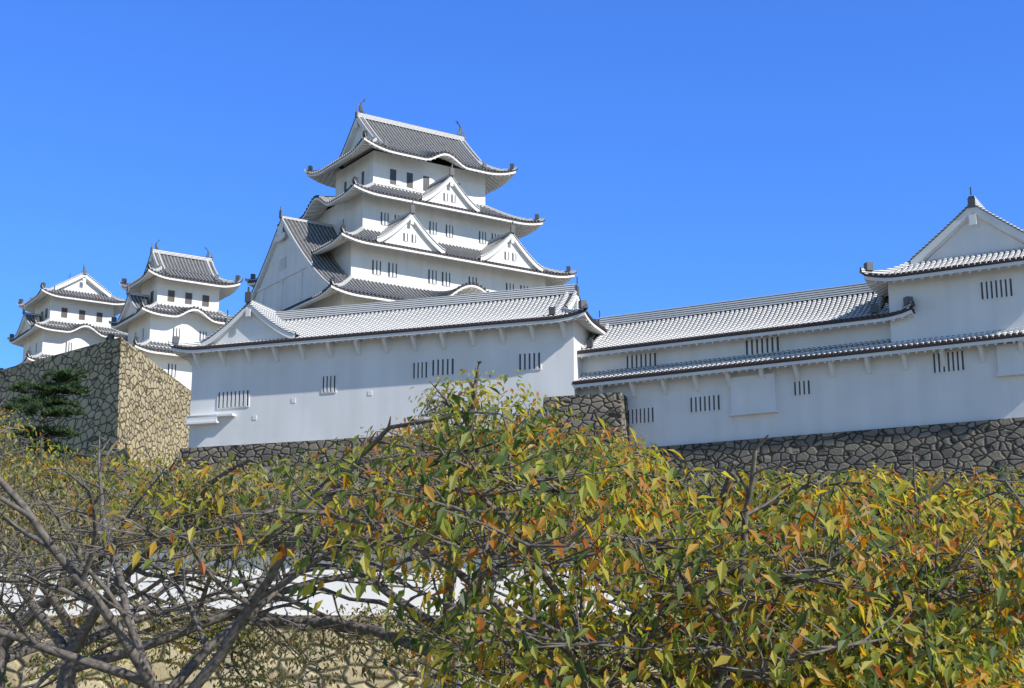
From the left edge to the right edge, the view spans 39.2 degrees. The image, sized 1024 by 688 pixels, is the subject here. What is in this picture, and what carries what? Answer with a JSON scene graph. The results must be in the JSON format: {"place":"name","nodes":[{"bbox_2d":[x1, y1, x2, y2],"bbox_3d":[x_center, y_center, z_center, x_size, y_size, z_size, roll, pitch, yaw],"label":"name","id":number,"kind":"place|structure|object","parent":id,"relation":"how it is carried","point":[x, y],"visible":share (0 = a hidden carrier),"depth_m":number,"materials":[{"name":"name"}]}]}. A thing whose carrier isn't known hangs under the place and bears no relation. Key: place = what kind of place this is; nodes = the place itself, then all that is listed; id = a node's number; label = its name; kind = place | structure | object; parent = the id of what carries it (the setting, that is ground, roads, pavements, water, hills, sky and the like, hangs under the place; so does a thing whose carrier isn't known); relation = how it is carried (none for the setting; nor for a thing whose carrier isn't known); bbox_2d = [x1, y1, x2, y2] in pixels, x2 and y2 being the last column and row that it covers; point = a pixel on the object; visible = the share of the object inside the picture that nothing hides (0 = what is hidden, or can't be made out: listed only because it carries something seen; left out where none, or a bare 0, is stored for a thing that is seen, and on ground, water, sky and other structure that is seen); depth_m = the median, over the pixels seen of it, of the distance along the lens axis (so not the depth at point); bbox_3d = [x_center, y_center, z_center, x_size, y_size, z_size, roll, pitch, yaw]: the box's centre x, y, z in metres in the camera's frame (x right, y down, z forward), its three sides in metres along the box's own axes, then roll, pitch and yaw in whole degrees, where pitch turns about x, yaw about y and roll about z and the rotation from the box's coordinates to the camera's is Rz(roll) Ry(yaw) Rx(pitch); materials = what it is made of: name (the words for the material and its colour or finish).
{"place":"outdoors","nodes":[
{"label":"outdoors","id":0,"kind":"place"},
{"bbox_2d":[1,366,91,465],"bbox_3d":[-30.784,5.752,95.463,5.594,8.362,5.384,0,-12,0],"label":"pine","id":1,"kind":"object","parent":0,"point":[56,408],"depth_m":95.40,"materials":[{"name":"green plant"}]},
{"bbox_2d":[106,334,127,340],"bbox_3d":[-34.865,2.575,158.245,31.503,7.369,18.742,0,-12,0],"label":"corridor roof tiles","id":2,"kind":"object","parent":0,"point":[110,337],"depth_m":151.69,"materials":[{"name":"grey tile"}]},
{"bbox_2d":[0,534,1002,687],"bbox_3d":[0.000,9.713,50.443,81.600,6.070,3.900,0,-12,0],"label":"plaster wall","id":3,"kind":"structure","parent":0,"point":[14,668],"depth_m":49.08,"materials":[{"name":"paint"}]},
{"bbox_2d":[21,527,678,544],"bbox_3d":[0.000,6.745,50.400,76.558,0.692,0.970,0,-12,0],"label":"plaster wall tiles","id":4,"kind":"object","parent":3,"relation":"on","point":[427,542],"visible":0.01,"depth_m":50.02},
{"bbox_2d":[0,392,1023,526],"bbox_3d":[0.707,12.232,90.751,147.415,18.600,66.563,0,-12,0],"label":"stone walls","id":5,"kind":"structure","parent":0,"point":[984,445],"depth_m":86.47,"materials":[{"name":"stone"}]},
{"bbox_2d":[171,277,605,447],"bbox_3d":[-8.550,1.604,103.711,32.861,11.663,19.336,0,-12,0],"label":"castle building","id":6,"kind":"structure","parent":5,"relation":"on","point":[322,389],"depth_m":100.75,"materials":[{"name":"paint"}]},
{"bbox_2d":[168,284,607,349],"bbox_3d":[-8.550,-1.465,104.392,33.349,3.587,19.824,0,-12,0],"label":"yagura roof tiles","id":7,"kind":"object","parent":6,"relation":"on","point":[310,330],"visible":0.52,"depth_m":102.31,"materials":[{"name":"grey tile"}]},
{"bbox_2d":[574,187,1023,448],"bbox_3d":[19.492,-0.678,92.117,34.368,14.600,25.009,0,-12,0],"label":"castle building","id":8,"kind":"structure","parent":5,"relation":"on","point":[956,382],"depth_m":86.65,"materials":[{"name":"white paint"}]},
{"bbox_2d":[571,196,1023,384],"bbox_3d":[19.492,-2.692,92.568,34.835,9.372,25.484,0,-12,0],"label":"yagura roof tiles","id":9,"kind":"object","parent":8,"relation":"on","point":[617,341],"visible":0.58,"depth_m":91.70,"materials":[{"name":"grey tile"}]},
{"bbox_2d":[0,0,1023,368],"label":"sky","id":10,"kind":"structure","parent":0,"point":[671,153],"materials":[{"name":"blue"}]},
{"label":"ground","id":11,"kind":"structure","parent":0,"visible":0},
{"bbox_2d":[0,337,190,467],"bbox_3d":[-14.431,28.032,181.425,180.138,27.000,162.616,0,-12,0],"label":"tall stone wall","id":12,"kind":"structure","parent":11,"relation":"on","point":[135,401],"depth_m":118.58,"materials":[{"name":"stone"}]},
{"bbox_2d":[9,263,124,363],"bbox_3d":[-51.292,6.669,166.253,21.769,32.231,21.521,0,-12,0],"label":"keep","id":13,"kind":"structure","parent":12,"relation":"on","point":[36,339],"depth_m":165.22,"materials":[{"name":"paint"}]},
{"bbox_2d":[0,272,127,369],"bbox_3d":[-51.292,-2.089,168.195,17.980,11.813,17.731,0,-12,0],"label":"keep roof tiles","id":14,"kind":"object","parent":13,"relation":"on","point":[20,303],"visible":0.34,"depth_m":164.83,"materials":[{"name":"grey tile"}]},
{"bbox_2d":[111,239,240,389],"bbox_3d":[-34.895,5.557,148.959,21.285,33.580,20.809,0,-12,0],"label":"keep","id":15,"kind":"structure","parent":12,"relation":"on","point":[193,325],"depth_m":148.05,"materials":[{"name":"paint"}]},
{"bbox_2d":[109,249,242,352],"bbox_3d":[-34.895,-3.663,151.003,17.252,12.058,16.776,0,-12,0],"label":"keep roof tiles","id":16,"kind":"object","parent":15,"relation":"on","point":[144,303],"visible":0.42,"depth_m":149.25,"materials":[{"name":"grey tile"}]},
{"bbox_2d":[247,99,574,311],"bbox_3d":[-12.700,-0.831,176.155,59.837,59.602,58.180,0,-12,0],"label":"keep","id":17,"kind":"structure","parent":12,"relation":"on","point":[288,276],"depth_m":170.93,"materials":[{"name":"paint"}]},
{"bbox_2d":[245,112,596,320],"bbox_3d":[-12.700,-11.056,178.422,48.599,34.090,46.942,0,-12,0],"label":"keep roof tiles","id":18,"kind":"object","parent":17,"relation":"on","point":[494,244],"visible":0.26,"depth_m":171.56,"materials":[{"name":"grey tile"}]},
{"bbox_2d":[0,360,1023,687],"bbox_3d":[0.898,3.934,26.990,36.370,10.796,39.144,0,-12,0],"label":"trees","id":19,"kind":"object","parent":11,"relation":"on","point":[966,655],"depth_m":10.40,"materials":[{"name":"green plant"}]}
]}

